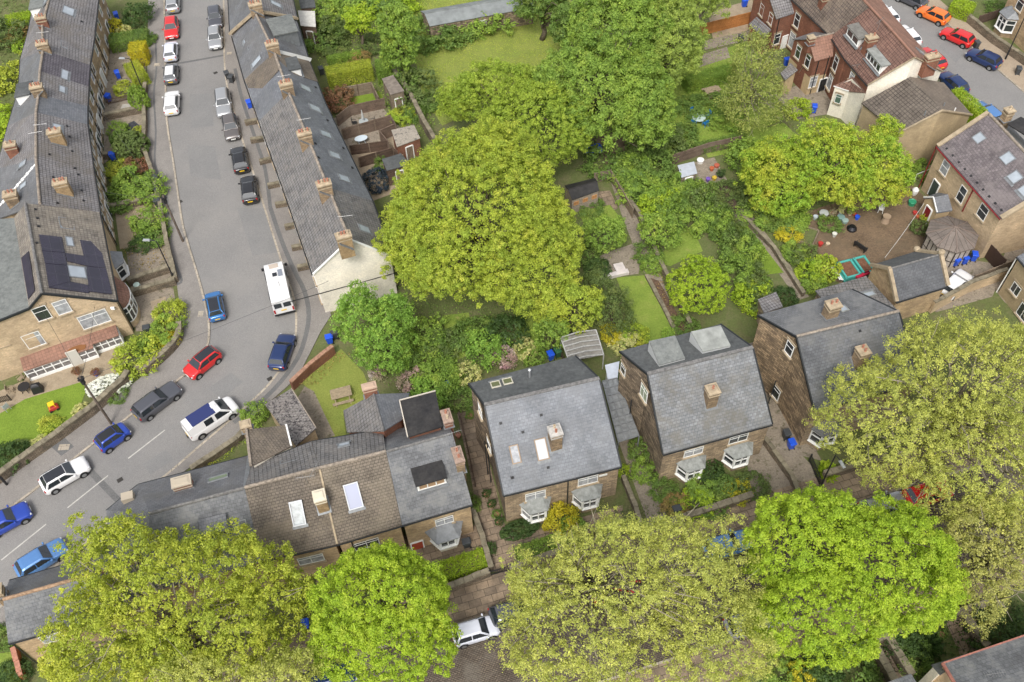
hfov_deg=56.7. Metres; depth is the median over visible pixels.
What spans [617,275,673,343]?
lawn
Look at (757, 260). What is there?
hedge shrub
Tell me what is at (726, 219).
hedge shrub
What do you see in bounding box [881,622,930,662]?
shrub
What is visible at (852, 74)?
window
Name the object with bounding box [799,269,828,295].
shrub
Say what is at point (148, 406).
parked car
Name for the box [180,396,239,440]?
white car
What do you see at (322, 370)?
ground cover
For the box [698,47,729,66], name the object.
path
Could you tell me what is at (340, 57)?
hedge
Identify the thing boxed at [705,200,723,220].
hedge shrub
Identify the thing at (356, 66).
hedge
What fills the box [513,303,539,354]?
lawn
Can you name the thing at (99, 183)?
window
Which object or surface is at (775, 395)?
window
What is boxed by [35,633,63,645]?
window
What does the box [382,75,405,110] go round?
shed
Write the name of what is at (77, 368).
plant pot
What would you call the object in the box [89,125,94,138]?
window
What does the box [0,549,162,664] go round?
terraced house
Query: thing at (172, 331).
shrub
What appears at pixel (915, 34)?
parked car
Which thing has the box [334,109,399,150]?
yard
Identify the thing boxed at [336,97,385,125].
fence
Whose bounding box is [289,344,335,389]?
brick wall
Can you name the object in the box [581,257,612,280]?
shrub
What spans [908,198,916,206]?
green tub
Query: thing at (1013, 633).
shrub
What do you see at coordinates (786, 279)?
path
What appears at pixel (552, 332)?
garden tree
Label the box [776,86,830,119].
yard
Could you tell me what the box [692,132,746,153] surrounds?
hedge
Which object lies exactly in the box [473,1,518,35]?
shrub
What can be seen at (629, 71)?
chestnut tree
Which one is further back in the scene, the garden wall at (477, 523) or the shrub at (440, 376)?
the shrub at (440, 376)
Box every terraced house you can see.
[0,111,107,196]
[0,158,116,245]
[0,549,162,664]
[7,95,103,158]
[14,70,103,139]
[18,50,104,120]
[20,25,107,94]
[28,0,112,68]
[106,455,272,614]
[227,0,298,34]
[231,13,311,112]
[244,52,325,155]
[244,441,342,584]
[258,92,348,199]
[275,140,373,246]
[287,189,396,311]
[311,432,406,552]
[384,390,473,551]
[786,0,892,51]
[824,6,917,100]
[840,30,943,128]
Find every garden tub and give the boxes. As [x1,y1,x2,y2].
[697,157,703,163]
[819,209,828,216]
[837,214,844,220]
[842,218,848,223]
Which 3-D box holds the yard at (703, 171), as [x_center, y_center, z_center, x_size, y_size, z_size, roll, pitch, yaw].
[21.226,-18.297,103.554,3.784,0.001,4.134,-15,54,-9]
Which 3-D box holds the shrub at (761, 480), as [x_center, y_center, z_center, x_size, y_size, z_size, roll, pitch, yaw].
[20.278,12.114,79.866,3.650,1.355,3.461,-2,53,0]
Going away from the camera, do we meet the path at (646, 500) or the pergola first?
the path at (646, 500)
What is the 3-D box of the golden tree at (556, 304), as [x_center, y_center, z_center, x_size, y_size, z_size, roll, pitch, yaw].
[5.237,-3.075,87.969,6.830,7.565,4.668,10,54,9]
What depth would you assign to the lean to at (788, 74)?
109.84 m
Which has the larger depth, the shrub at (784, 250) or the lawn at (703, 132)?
the lawn at (703, 132)
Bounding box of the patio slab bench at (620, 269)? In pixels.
[600,262,628,278]
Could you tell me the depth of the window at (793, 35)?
115.10 m
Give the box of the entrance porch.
[919,193,951,224]
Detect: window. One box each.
[21,328,48,351]
[30,303,54,323]
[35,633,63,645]
[48,297,74,317]
[74,306,113,331]
[89,106,94,119]
[89,113,94,126]
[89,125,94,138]
[90,85,95,99]
[90,93,95,106]
[91,63,97,76]
[91,72,96,85]
[94,44,100,57]
[94,174,101,189]
[95,125,101,142]
[95,137,102,155]
[96,19,102,31]
[96,32,101,45]
[96,100,103,115]
[96,106,102,123]
[96,120,102,135]
[96,146,103,163]
[97,85,103,101]
[98,77,104,93]
[98,200,104,212]
[99,5,103,18]
[99,167,106,184]
[100,57,107,74]
[102,46,108,62]
[102,189,109,202]
[103,33,109,48]
[105,210,113,228]
[106,5,111,21]
[107,222,115,239]
[110,251,129,282]
[123,283,140,326]
[273,303,281,308]
[283,301,290,306]
[294,551,326,567]
[351,535,381,550]
[425,521,462,551]
[433,513,455,528]
[477,398,483,421]
[485,433,491,456]
[519,496,550,524]
[523,488,547,503]
[571,484,602,512]
[576,474,598,488]
[618,359,626,379]
[637,379,648,405]
[675,455,705,483]
[682,445,704,460]
[721,442,752,470]
[726,433,748,446]
[766,11,773,27]
[769,381,782,403]
[772,31,782,46]
[782,336,795,360]
[786,29,796,50]
[791,10,801,30]
[793,42,802,61]
[802,53,812,70]
[807,74,819,89]
[807,418,840,450]
[824,70,833,92]
[830,52,839,73]
[833,92,843,105]
[847,69,855,78]
[937,158,950,178]
[953,184,967,205]
[974,202,989,223]
[993,5,1018,37]
[1007,278,1023,299]
[1013,0,1023,14]
[1013,299,1023,323]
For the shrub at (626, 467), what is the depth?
80.99 m
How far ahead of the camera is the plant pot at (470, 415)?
84.67 m
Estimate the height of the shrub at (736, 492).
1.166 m
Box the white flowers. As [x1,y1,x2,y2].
[85,373,132,397]
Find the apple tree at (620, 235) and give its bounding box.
[578,213,626,253]
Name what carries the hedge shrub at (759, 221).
on the ground at (734, 320)
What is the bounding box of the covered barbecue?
[30,382,43,394]
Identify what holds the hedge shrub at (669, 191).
on the ground at (734, 320)
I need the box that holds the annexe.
[854,77,972,168]
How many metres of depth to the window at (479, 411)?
75.71 m
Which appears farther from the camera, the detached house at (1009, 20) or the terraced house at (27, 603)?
the detached house at (1009, 20)
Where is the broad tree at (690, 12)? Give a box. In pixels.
[597,0,731,93]
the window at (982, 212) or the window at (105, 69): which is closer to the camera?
the window at (982, 212)
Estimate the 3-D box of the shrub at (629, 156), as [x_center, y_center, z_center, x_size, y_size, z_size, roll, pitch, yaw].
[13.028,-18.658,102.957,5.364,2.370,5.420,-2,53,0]
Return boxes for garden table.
[17,382,29,393]
[354,135,366,142]
[359,118,367,122]
[692,113,705,121]
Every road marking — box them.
[1,524,45,560]
[67,475,107,507]
[128,430,164,458]
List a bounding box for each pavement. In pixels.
[0,0,207,509]
[0,0,330,626]
[136,425,1023,681]
[607,552,1023,681]
[927,0,1023,89]
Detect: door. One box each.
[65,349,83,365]
[95,132,103,147]
[96,113,103,133]
[97,93,104,110]
[97,156,106,177]
[99,68,107,87]
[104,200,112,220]
[105,19,111,33]
[306,30,315,44]
[394,97,402,110]
[405,145,414,160]
[410,540,424,549]
[780,34,788,48]
[816,77,827,91]
[922,204,932,220]
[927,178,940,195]
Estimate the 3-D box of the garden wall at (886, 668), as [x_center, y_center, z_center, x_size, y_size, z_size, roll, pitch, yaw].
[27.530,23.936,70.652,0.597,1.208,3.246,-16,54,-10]
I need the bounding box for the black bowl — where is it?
[846,224,856,232]
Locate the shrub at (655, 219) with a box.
[636,209,684,248]
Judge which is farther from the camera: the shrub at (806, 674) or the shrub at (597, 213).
the shrub at (597, 213)
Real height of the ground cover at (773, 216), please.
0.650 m
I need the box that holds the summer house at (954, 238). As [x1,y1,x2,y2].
[920,215,978,266]
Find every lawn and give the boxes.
[0,382,84,446]
[0,652,20,681]
[302,349,366,436]
[348,91,386,103]
[400,0,570,125]
[443,312,469,359]
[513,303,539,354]
[579,205,619,232]
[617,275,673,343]
[663,228,702,265]
[667,42,783,141]
[706,123,795,156]
[736,225,783,274]
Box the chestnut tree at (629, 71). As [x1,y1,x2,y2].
[530,0,678,151]
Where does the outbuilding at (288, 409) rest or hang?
on the ground at (734, 320)
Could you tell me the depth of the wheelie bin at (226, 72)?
115.04 m
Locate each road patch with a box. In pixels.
[52,438,73,455]
[88,466,119,501]
[153,39,169,213]
[173,257,182,284]
[177,55,222,63]
[187,145,220,179]
[190,93,213,127]
[209,373,242,398]
[233,68,271,207]
[233,207,310,423]
[237,208,276,254]
[940,39,963,61]
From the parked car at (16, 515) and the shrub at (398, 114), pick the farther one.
the shrub at (398, 114)
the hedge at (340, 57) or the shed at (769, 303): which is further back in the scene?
the hedge at (340, 57)
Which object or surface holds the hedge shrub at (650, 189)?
on the ground at (734, 320)
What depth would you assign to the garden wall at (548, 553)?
76.04 m
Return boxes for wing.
[239,418,292,466]
[343,381,409,453]
[748,0,793,50]
[788,32,833,94]
[827,77,865,127]
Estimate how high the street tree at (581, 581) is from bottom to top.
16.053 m
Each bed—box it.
[125,121,138,130]
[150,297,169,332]
[595,131,656,163]
[651,278,687,333]
[709,184,739,212]
[789,226,818,246]
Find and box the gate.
[985,244,1006,266]
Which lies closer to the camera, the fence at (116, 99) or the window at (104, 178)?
the window at (104, 178)
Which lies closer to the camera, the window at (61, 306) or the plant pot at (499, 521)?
the plant pot at (499, 521)
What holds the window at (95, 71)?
in the terraced house at (79, 47)
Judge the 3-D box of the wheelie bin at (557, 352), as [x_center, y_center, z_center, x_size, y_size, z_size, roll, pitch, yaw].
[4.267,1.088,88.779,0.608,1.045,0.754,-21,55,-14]
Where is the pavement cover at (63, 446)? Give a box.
[58,444,69,449]
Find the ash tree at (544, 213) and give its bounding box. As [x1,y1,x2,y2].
[370,113,585,318]
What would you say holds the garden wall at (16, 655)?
on the ground at (734, 320)
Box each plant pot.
[70,366,81,374]
[90,367,99,376]
[455,432,460,438]
[465,410,473,419]
[481,488,490,498]
[486,499,496,508]
[491,509,501,518]
[494,516,504,526]
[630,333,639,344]
[716,168,725,177]
[828,208,836,215]
[837,206,845,213]
[847,208,855,215]
[919,213,927,220]
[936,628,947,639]
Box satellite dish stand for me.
[912,187,918,195]
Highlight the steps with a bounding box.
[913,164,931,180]
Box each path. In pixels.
[298,386,334,438]
[457,406,534,571]
[610,180,668,297]
[619,438,665,524]
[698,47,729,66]
[704,30,749,49]
[735,205,808,298]
[879,644,902,677]
[947,616,988,654]
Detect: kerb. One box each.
[0,0,296,607]
[9,0,209,506]
[264,454,1014,681]
[598,550,1006,681]
[947,23,1023,92]
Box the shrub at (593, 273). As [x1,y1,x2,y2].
[581,258,637,336]
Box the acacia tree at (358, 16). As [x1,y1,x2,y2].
[341,1,376,48]
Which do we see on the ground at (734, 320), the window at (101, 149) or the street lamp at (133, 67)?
the street lamp at (133, 67)
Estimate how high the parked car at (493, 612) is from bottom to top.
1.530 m
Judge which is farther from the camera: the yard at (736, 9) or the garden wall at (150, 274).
the yard at (736, 9)
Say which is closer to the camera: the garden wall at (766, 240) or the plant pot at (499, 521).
the plant pot at (499, 521)
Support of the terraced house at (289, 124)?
on the ground at (734, 320)
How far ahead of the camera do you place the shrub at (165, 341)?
89.89 m
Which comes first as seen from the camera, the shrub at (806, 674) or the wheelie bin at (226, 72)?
the shrub at (806, 674)
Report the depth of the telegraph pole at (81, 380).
82.86 m
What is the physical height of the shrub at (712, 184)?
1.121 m
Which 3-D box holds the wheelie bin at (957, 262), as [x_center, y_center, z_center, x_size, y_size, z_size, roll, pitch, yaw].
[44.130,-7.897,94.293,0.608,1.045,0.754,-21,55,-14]
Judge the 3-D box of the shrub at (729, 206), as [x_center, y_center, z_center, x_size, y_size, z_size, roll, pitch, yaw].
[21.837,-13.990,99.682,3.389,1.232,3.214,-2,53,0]
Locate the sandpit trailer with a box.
[831,255,871,281]
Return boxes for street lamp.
[0,476,7,485]
[119,57,147,98]
[143,239,172,275]
[819,455,845,486]
[1005,19,1023,58]
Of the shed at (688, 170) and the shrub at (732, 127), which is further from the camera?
the shrub at (732, 127)
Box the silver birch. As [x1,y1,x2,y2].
[711,24,799,136]
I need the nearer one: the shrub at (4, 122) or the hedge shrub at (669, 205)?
the hedge shrub at (669, 205)
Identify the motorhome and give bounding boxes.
[261,261,295,316]
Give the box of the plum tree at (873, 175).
[733,113,916,218]
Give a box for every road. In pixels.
[0,0,294,604]
[275,459,1023,681]
[882,0,1023,138]
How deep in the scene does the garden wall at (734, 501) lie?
78.36 m
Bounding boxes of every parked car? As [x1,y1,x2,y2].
[0,501,32,534]
[12,537,68,576]
[38,456,90,494]
[93,422,131,453]
[130,381,182,421]
[162,15,179,39]
[162,41,178,62]
[162,63,179,84]
[162,90,180,115]
[165,0,180,13]
[182,345,221,379]
[202,290,226,322]
[206,4,223,26]
[206,25,223,49]
[213,87,232,117]
[221,113,241,140]
[228,146,250,173]
[238,175,259,204]
[267,333,296,371]
[301,661,356,681]
[450,613,499,648]
[487,597,542,630]
[593,580,641,604]
[701,528,752,561]
[722,607,778,641]
[856,490,907,520]
[885,4,899,21]
[895,0,928,9]
[902,24,921,45]
[902,481,954,508]
[915,5,951,26]
[923,47,947,69]
[938,71,969,95]
[939,27,975,48]
[940,269,973,300]
[965,48,1002,70]
[970,100,1001,117]
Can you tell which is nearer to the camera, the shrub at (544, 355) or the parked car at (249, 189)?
the shrub at (544, 355)
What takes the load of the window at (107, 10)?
in the terraced house at (90, 17)
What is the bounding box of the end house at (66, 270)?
[0,202,140,380]
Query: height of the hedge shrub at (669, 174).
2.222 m
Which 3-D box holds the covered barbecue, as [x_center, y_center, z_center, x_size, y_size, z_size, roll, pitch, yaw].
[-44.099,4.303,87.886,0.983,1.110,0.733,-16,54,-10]
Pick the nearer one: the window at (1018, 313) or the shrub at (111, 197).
the window at (1018, 313)
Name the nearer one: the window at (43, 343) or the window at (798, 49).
the window at (43, 343)
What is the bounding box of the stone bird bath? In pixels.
[881,213,890,224]
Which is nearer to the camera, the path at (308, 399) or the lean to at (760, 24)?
the path at (308, 399)
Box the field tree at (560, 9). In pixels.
[510,0,583,45]
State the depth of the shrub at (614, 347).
88.86 m
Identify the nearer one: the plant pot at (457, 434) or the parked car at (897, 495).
the parked car at (897, 495)
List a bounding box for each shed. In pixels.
[298,10,318,44]
[299,0,316,16]
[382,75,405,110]
[382,153,406,185]
[391,125,421,160]
[420,0,533,39]
[564,178,598,211]
[677,162,696,182]
[756,292,782,323]
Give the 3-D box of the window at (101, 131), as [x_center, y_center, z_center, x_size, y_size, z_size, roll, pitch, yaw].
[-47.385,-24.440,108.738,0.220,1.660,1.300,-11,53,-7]
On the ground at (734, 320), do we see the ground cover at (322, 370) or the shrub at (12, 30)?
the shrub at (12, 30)
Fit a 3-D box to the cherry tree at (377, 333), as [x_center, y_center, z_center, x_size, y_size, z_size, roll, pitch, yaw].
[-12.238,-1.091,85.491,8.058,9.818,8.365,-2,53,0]
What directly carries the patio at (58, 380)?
on the ground at (734, 320)
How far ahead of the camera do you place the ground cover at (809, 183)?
102.03 m
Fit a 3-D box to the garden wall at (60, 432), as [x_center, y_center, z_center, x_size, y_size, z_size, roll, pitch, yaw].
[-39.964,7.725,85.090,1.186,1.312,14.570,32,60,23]
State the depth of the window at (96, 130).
108.21 m
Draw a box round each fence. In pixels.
[106,94,127,104]
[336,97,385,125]
[341,114,396,147]
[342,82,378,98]
[349,141,387,154]
[358,147,403,167]
[458,410,475,486]
[594,169,633,217]
[671,135,741,163]
[699,12,750,34]
[973,259,1016,278]
[979,9,999,22]
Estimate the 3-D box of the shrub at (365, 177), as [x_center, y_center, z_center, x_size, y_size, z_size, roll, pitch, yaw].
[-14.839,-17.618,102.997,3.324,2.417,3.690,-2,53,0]
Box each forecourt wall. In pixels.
[244,118,257,125]
[250,135,264,143]
[259,156,271,164]
[267,180,280,188]
[275,200,287,207]
[284,222,294,229]
[291,243,302,250]
[297,263,308,271]
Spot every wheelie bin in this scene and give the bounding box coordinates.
[103,93,111,102]
[108,151,116,160]
[112,11,118,18]
[113,69,121,79]
[142,324,149,333]
[153,197,159,206]
[223,70,228,79]
[227,74,234,83]
[245,98,252,108]
[301,618,309,628]
[317,65,324,75]
[324,333,333,343]
[329,330,338,339]
[461,537,471,548]
[546,349,554,361]
[553,347,561,358]
[672,504,681,512]
[742,0,748,6]
[782,428,791,440]
[784,57,789,65]
[787,437,796,450]
[811,103,817,113]
[953,258,961,267]
[961,256,970,265]
[970,250,978,262]
[973,39,981,48]
[1015,65,1022,75]
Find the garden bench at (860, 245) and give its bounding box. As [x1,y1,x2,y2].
[853,240,867,253]
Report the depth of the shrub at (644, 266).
94.58 m
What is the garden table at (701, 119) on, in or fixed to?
on the lawn at (703, 132)
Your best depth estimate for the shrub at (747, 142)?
103.48 m
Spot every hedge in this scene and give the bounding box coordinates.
[4,9,30,28]
[107,27,149,53]
[123,59,151,88]
[126,40,151,65]
[325,58,374,89]
[326,49,361,65]
[374,58,391,84]
[438,547,487,581]
[514,532,562,560]
[681,61,739,92]
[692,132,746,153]
[948,0,976,21]
[951,85,987,123]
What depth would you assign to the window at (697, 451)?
78.45 m
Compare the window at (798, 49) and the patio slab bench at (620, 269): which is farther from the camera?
the window at (798, 49)
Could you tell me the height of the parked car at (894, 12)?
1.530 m
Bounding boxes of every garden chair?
[1,402,11,411]
[4,384,14,394]
[16,372,24,382]
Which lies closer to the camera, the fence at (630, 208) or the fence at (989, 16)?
the fence at (630, 208)
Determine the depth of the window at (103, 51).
117.24 m
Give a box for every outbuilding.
[265,388,317,452]
[889,674,915,681]
[919,653,966,681]
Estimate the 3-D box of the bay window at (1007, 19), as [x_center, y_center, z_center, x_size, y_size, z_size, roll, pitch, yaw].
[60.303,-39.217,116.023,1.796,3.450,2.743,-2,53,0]
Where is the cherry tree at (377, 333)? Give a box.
[328,278,419,375]
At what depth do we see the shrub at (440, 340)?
88.25 m
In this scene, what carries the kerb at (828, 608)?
on the ground at (734, 320)
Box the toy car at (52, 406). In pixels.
[47,401,59,412]
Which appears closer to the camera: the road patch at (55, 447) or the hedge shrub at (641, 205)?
the road patch at (55, 447)
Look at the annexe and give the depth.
100.20 m
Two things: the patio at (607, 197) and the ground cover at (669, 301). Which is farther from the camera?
the patio at (607, 197)
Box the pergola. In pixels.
[560,329,603,368]
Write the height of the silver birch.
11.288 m
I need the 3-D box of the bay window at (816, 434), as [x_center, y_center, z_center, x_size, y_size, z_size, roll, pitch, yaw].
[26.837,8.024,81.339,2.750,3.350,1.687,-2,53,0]
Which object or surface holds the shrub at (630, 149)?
on the flower bed at (620, 142)
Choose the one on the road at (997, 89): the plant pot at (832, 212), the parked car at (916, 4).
the parked car at (916, 4)
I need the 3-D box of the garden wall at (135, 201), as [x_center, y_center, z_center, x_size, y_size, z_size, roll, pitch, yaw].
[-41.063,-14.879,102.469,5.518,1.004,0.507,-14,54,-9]
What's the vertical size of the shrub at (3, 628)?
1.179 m
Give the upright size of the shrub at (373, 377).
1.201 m
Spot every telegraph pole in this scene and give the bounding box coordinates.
[39,281,327,424]
[99,115,183,241]
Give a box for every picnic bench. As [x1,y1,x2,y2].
[330,385,353,406]
[702,85,720,99]
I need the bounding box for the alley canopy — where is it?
[602,377,639,452]
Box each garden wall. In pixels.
[0,369,130,483]
[10,646,24,679]
[102,148,143,159]
[103,105,141,120]
[107,193,155,210]
[126,263,170,286]
[130,277,176,296]
[134,321,183,373]
[141,82,160,198]
[157,199,178,281]
[189,430,244,469]
[392,68,434,145]
[447,567,490,592]
[471,508,493,570]
[508,543,571,570]
[611,176,691,325]
[621,475,642,525]
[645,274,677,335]
[670,491,753,524]
[740,214,805,296]
[763,436,801,493]
[821,452,888,477]
[839,599,989,658]
[873,647,897,681]
[883,637,915,675]
[952,3,1023,64]
[956,610,990,647]
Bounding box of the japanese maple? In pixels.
[322,84,355,113]
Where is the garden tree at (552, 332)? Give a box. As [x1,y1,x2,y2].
[531,315,570,350]
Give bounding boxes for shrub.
[0,16,28,51]
[0,25,27,47]
[0,59,18,96]
[0,103,12,134]
[0,112,9,141]
[0,440,30,476]
[0,622,12,653]
[0,656,35,681]
[6,437,29,458]
[11,37,24,55]
[29,433,44,445]
[36,414,64,435]
[70,402,88,415]
[103,157,135,181]
[105,120,130,135]
[105,183,142,214]
[107,161,158,200]
[107,386,130,405]
[108,18,126,35]
[108,329,160,380]
[111,79,133,97]
[115,24,132,36]
[120,1,157,29]
[122,156,148,177]
[122,172,170,207]
[124,234,156,255]
[125,203,170,237]
[131,218,172,248]
[132,125,141,134]
[132,330,170,362]
[138,28,157,44]
[147,310,187,341]
[151,296,189,326]
[157,329,182,346]
[237,398,269,427]
[304,23,342,53]
[305,0,350,27]
[311,14,355,46]
[319,38,350,59]
[324,0,380,24]
[347,49,372,65]
[352,0,398,17]
[356,33,384,55]
[362,166,388,193]
[365,0,425,20]
[367,365,387,382]
[372,155,385,171]
[383,67,422,96]
[384,66,443,110]
[385,105,415,126]
[395,365,424,392]
[398,311,447,354]
[398,332,449,372]
[401,104,428,123]
[407,372,453,408]
[411,12,465,53]
[411,349,459,386]
[412,34,441,55]
[414,88,440,112]
[418,358,465,400]
[420,326,462,360]
[438,19,479,49]
[443,384,473,412]
[449,314,494,359]
[455,360,482,387]
[458,0,499,39]
[462,327,512,372]
[469,491,481,512]
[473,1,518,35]
[478,311,530,352]
[483,541,496,555]
[490,344,517,369]
[498,518,539,541]
[512,336,538,363]
[523,346,548,366]
[541,500,581,536]
[556,514,589,545]
[571,240,601,267]
[576,139,634,182]
[579,197,606,220]
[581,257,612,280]
[581,258,637,336]
[599,322,622,345]
[606,332,634,355]
[611,152,656,185]
[612,165,648,190]
[612,169,664,209]
[617,320,649,346]
[618,463,630,477]
[621,168,662,197]
[622,174,662,206]
[624,137,652,152]
[627,436,649,462]
[628,453,658,485]
[629,146,678,182]
[631,240,665,267]
[634,123,688,160]
[635,182,670,208]
[636,192,671,215]
[636,209,684,248]
[638,251,665,276]
[645,476,680,504]
[647,183,677,206]
[650,185,681,213]
[650,189,690,219]
[652,179,684,208]
[658,204,687,229]
[658,491,691,517]
[661,327,675,337]
[662,120,701,151]
[662,169,694,191]
[668,169,698,202]
[669,203,709,238]
[670,312,702,334]
[672,94,701,115]
[672,175,703,205]
[674,482,714,522]
[676,183,715,216]
[683,90,727,125]
[683,187,725,220]
[684,470,726,504]
[693,201,728,230]
[695,204,734,238]
[697,180,719,196]
[697,491,729,521]
[699,458,724,483]
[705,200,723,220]
[706,106,746,133]
[708,217,737,242]
[709,473,737,499]
[710,179,740,201]
[711,198,733,211]
[713,208,732,230]
[715,252,754,287]
[717,227,759,264]
[720,220,751,247]
[721,211,735,224]
[722,478,751,506]
[723,135,770,171]
[728,278,772,318]
[729,235,752,257]
[732,233,770,268]
[732,260,768,289]
[735,183,779,213]
[735,201,771,230]
[735,467,772,503]
[737,252,761,274]
[738,158,782,193]
[744,275,772,303]
[745,288,772,317]
[753,192,797,226]
[757,203,794,232]
[763,654,804,681]
[771,284,799,306]
[773,224,804,246]
[774,206,808,233]
[779,204,812,232]
[779,237,811,265]
[782,97,813,120]
[786,659,816,681]
[787,241,823,270]
[793,256,826,285]
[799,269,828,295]
[800,651,845,681]
[803,630,882,681]
[815,214,844,232]
[815,459,839,483]
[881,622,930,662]
[897,637,933,679]
[909,219,929,236]
[910,631,946,662]
[912,157,932,182]
[962,601,1023,650]
[982,0,1005,14]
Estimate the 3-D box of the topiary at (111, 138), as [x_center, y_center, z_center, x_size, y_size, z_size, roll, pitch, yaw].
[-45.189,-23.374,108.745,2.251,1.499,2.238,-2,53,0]
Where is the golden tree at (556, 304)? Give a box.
[531,279,605,334]
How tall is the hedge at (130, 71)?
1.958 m
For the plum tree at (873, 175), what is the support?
on the ground at (734, 320)
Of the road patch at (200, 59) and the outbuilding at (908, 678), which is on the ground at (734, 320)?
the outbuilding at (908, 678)
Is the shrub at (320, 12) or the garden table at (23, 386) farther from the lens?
the shrub at (320, 12)
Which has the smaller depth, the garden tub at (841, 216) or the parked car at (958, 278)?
the parked car at (958, 278)
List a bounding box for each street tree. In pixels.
[34,508,316,681]
[150,635,340,681]
[306,537,463,681]
[485,498,788,681]
[739,480,971,670]
[801,304,1023,557]
[926,477,1023,640]
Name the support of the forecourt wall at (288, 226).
on the ground at (734, 320)
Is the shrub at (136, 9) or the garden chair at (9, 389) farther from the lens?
the shrub at (136, 9)
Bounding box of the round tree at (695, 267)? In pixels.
[665,253,731,314]
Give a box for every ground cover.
[0,0,29,128]
[108,156,153,202]
[121,247,166,274]
[208,442,245,464]
[301,352,349,384]
[316,0,434,134]
[373,277,603,391]
[407,0,558,123]
[575,208,618,258]
[578,504,664,552]
[653,272,685,330]
[656,32,794,154]
[660,481,754,510]
[731,147,811,285]
[735,134,899,213]
[758,597,1023,681]
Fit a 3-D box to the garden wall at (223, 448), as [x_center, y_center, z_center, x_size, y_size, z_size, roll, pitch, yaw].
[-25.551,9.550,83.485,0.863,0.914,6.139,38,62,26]
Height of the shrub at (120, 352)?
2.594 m
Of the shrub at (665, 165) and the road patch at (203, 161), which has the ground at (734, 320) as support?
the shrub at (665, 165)
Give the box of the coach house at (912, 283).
[868,246,950,318]
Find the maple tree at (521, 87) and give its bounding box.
[433,57,593,170]
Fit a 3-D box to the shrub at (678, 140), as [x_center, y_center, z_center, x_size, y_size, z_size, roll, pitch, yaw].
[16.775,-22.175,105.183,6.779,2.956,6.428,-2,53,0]
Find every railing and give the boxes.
[0,394,11,402]
[488,564,510,574]
[808,454,821,484]
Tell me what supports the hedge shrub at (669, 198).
on the ground at (734, 320)
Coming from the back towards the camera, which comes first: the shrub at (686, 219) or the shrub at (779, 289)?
the shrub at (686, 219)
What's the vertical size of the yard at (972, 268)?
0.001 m
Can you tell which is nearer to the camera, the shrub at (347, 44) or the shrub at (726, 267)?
the shrub at (726, 267)
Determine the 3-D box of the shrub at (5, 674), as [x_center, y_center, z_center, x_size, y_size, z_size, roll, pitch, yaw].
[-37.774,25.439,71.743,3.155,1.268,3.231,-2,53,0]
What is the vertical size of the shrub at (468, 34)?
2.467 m
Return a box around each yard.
[103,32,145,163]
[115,203,162,248]
[127,243,177,330]
[316,525,485,592]
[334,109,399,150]
[352,137,402,199]
[517,505,622,552]
[694,158,726,183]
[709,0,752,37]
[747,430,815,495]
[749,342,820,460]
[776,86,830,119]
[796,184,926,282]
[935,260,997,311]
[995,248,1023,302]
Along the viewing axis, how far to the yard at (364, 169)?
104.66 m
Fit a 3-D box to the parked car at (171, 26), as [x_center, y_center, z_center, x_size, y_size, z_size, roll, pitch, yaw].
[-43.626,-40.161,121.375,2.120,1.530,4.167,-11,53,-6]
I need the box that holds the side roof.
[605,361,618,379]
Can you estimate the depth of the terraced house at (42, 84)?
104.70 m
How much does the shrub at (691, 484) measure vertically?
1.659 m
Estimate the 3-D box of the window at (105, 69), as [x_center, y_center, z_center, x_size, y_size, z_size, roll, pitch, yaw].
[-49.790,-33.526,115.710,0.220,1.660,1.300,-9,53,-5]
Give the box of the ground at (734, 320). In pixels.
[0,0,1023,681]
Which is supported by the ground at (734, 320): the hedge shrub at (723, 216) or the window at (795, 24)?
the hedge shrub at (723, 216)
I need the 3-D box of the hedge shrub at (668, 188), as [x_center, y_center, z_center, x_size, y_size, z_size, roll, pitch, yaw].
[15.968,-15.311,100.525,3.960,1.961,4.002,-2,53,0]
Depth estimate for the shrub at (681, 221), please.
98.21 m
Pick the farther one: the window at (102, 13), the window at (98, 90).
the window at (102, 13)
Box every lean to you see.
[748,17,770,53]
[778,63,797,93]
[815,276,895,308]
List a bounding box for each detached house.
[468,355,621,524]
[618,323,772,483]
[752,288,919,450]
[918,105,1023,258]
[933,635,1023,681]
[993,0,1023,51]
[996,253,1023,323]
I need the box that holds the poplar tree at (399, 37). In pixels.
[374,0,420,76]
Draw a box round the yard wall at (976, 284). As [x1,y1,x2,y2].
[928,267,1008,313]
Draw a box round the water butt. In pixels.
[133,282,140,286]
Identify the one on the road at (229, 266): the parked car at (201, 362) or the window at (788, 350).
the parked car at (201, 362)
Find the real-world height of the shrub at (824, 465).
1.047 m
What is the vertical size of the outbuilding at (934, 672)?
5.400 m
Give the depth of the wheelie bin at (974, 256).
94.34 m
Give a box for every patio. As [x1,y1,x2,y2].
[0,345,128,412]
[121,103,133,107]
[590,190,617,209]
[600,243,639,275]

